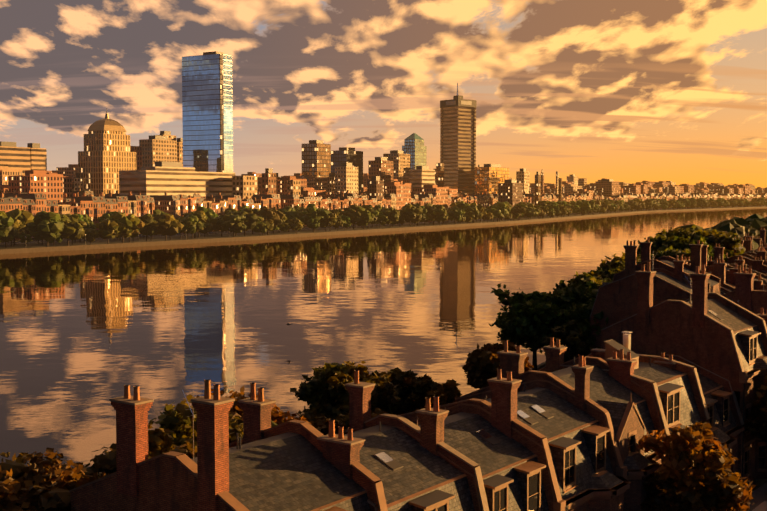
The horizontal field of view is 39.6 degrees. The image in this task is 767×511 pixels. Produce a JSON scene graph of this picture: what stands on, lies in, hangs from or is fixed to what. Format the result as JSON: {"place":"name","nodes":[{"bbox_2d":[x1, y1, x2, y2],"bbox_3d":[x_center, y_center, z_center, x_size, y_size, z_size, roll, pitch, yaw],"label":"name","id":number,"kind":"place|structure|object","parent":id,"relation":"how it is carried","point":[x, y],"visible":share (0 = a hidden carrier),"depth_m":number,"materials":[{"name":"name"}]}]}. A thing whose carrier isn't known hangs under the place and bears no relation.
{"place":"outdoors","nodes":[
{"label":"outdoors","id":0,"kind":"place"},
{"bbox_2d":[0,205,765,248],"bbox_3d":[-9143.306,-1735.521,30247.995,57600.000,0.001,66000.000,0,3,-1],"label":"ground","id":1,"kind":"structure","parent":0,"point":[64,243],"depth_m":611.30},
{"bbox_2d":[0,51,722,206],"bbox_3d":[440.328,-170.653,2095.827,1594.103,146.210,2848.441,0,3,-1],"label":"skyline","id":2,"kind":"structure","parent":1,"relation":"on","point":[197,158],"depth_m":839.50,"materials":[{"name":"concrete"}]},
{"bbox_2d":[25,204,738,244],"bbox_3d":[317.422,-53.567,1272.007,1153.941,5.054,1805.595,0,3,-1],"label":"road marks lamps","id":3,"kind":"object","parent":1,"relation":"on","point":[331,227],"visible":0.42,"depth_m":552.75,"materials":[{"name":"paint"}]},
{"bbox_2d":[0,164,766,239],"bbox_3d":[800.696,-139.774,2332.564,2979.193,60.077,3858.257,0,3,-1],"label":"row houses","id":4,"kind":"structure","parent":1,"relation":"on","point":[33,192],"depth_m":780.00,"materials":[{"name":"brown brick"}]},
{"bbox_2d":[0,206,766,253],"bbox_3d":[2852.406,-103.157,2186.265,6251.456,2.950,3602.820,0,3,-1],"label":"embankment wall","id":5,"kind":"structure","parent":1,"relation":"on","point":[69,248],"depth_m":581.25,"materials":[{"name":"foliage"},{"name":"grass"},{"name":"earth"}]},
{"bbox_2d":[0,197,766,247],"bbox_3d":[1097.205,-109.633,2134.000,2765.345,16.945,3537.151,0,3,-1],"label":"trees","id":6,"kind":"object","parent":5,"relation":"on","point":[49,227],"visible":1,"depth_m":619.83,"materials":[{"name":"green plant"}]},
{"bbox_2d":[4,205,766,242],"bbox_3d":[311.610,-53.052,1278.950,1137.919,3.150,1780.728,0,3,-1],"label":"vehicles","id":7,"kind":"object","parent":5,"relation":"on","point":[141,235],"visible":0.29,"depth_m":598.55,"materials":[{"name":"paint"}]},
{"bbox_2d":[0,208,766,487],"bbox_3d":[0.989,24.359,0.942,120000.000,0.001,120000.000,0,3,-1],"label":"water","id":8,"kind":"structure","parent":0,"point":[86,335],"depth_m":222.41,"materials":[{"name":"brown liquid"}]},
{"bbox_2d":[0,0,766,187],"label":"sky","id":9,"kind":"structure","parent":0,"point":[627,91],"materials":[{"name":"orange"}]},
{"bbox_2d":[530,352,766,510],"bbox_3d":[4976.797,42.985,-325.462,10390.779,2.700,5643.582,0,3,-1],"label":"ground","id":10,"kind":"structure","parent":0,"point":[759,492],"depth_m":82.52,"materials":[{"name":"stone"}]},
{"bbox_2d":[0,224,766,510],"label":"trees","id":11,"kind":"object","parent":10,"relation":"on","point":[690,474],"visible":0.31,"depth_m":82.19,"materials":[{"name":"green plant"}]},
{"bbox_2d":[69,227,766,510],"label":"row houses","id":12,"kind":"structure","parent":10,"relation":"on","point":[681,343],"depth_m":59.85,"materials":[{"name":"brick"}]},
{"bbox_2d":[676,214,766,253],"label":"trees","id":13,"kind":"object","parent":10,"relation":"on","point":[752,225],"visible":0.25,"depth_m":259.91,"materials":[{"name":"green plant"}]},
{"bbox_2d":[752,501,766,510],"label":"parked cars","id":14,"kind":"object","parent":10,"relation":"on","point":[762,506],"visible":1,"depth_m":71.43,"materials":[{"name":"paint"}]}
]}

